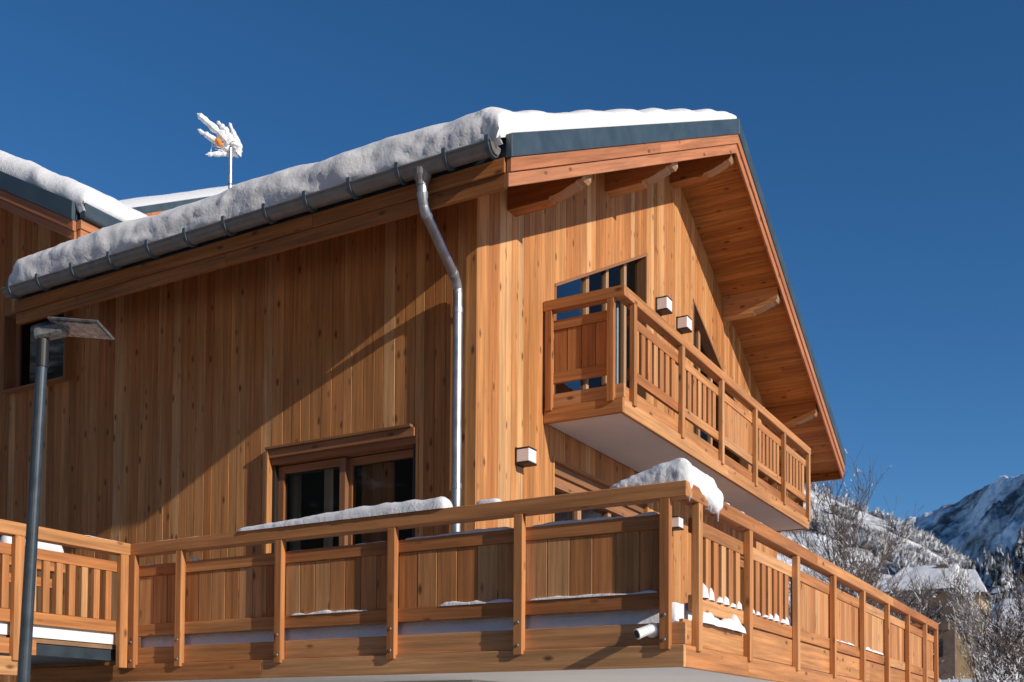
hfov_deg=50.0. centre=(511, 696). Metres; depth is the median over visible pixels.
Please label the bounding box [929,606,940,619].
window
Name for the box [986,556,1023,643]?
foothill
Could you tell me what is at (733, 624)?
snow remnants
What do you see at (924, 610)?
bare tree
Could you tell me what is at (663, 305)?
wall lamp
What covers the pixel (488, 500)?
rail snow
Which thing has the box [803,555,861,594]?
bare tree
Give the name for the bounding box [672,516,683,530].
wall lamp
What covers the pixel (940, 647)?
window
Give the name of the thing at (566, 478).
window
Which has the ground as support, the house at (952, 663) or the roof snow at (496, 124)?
the house at (952, 663)
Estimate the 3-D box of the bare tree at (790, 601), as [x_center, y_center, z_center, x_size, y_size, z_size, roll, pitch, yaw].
[9.897,-0.940,37.847,3.169,6.869,3.457,-1,-2,30]
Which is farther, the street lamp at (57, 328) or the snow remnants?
the snow remnants
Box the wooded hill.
[777,486,951,600]
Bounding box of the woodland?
[783,482,971,616]
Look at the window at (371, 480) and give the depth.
12.45 m
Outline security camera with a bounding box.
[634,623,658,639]
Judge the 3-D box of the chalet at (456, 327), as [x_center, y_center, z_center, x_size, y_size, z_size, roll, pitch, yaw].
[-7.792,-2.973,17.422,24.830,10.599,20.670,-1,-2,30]
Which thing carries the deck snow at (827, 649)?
on the chalet at (456, 327)
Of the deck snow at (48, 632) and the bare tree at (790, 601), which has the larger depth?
the bare tree at (790, 601)
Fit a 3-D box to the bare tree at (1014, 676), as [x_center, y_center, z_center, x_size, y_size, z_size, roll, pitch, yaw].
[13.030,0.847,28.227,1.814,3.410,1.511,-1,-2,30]
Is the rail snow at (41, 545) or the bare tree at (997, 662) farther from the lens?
the bare tree at (997, 662)
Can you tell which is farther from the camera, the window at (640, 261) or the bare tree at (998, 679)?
the bare tree at (998, 679)
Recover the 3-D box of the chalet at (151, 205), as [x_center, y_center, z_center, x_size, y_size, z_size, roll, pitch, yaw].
[-13.746,-7.358,38.619,13.800,18.519,12.700,-1,-2,30]
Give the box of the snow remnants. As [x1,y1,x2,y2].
[85,407,882,654]
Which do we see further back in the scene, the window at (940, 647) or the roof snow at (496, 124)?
the window at (940, 647)
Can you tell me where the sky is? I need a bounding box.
[0,0,1023,520]
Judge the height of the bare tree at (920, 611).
6.424 m
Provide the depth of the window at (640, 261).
14.88 m
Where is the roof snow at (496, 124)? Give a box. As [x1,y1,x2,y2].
[8,107,736,284]
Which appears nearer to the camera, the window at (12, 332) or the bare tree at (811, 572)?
the window at (12, 332)
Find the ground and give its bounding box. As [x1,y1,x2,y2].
[939,646,1002,681]
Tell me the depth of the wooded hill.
555.55 m
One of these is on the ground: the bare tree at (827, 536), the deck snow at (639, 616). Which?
the bare tree at (827, 536)
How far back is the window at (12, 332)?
15.03 m
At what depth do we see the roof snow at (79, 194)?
13.29 m
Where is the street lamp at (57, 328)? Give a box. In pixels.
[17,316,114,681]
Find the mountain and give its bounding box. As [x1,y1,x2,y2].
[894,473,1023,564]
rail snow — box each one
[0,535,63,552]
[237,496,452,531]
[476,498,500,503]
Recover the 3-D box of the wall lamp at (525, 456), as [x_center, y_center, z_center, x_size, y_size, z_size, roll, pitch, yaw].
[0.153,-2.633,12.060,0.177,0.192,0.178,-1,-2,30]
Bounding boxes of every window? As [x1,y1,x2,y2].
[2,310,72,394]
[264,424,418,615]
[552,457,648,521]
[554,253,647,399]
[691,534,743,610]
[693,299,748,469]
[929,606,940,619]
[933,639,942,656]
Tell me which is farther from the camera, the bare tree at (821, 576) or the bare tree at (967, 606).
the bare tree at (821, 576)
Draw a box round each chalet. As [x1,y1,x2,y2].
[0,119,938,681]
[119,185,233,215]
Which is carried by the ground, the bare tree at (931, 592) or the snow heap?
the bare tree at (931, 592)
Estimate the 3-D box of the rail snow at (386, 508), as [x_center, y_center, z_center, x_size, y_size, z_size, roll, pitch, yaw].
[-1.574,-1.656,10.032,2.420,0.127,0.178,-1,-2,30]
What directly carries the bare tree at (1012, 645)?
on the ground
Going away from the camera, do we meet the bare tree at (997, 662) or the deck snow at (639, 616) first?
the deck snow at (639, 616)
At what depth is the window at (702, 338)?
17.56 m
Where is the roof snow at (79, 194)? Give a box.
[0,150,146,221]
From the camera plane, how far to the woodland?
601.25 m
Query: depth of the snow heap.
8.51 m
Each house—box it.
[879,564,995,679]
[988,599,1023,677]
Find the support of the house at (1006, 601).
on the ground
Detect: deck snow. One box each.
[0,622,114,644]
[141,602,720,647]
[742,625,929,678]
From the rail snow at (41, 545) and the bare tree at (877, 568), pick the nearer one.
the rail snow at (41, 545)
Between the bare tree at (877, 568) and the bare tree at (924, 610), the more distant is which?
the bare tree at (924, 610)
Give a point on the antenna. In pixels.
(230, 146)
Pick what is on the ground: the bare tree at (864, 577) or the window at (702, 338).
the bare tree at (864, 577)
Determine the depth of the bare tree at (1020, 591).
43.26 m
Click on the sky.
(884, 138)
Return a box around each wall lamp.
[515,446,536,467]
[656,295,671,315]
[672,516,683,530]
[676,315,691,334]
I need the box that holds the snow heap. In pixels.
[609,458,723,519]
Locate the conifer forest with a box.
[961,527,1023,615]
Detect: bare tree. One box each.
[779,443,933,615]
[781,550,823,614]
[788,578,846,625]
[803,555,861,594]
[812,482,923,621]
[824,552,923,616]
[879,562,942,619]
[893,579,955,667]
[903,553,1008,681]
[910,577,947,679]
[933,559,1021,681]
[959,589,1023,681]
[971,575,1023,681]
[975,665,1019,681]
[979,553,1023,677]
[1000,664,1023,681]
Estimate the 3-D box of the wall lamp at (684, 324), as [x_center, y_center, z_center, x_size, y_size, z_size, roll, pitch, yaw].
[2.565,-5.541,16.361,0.177,0.212,0.198,-1,-2,30]
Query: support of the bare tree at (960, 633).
on the ground
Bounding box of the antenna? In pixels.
[197,113,242,188]

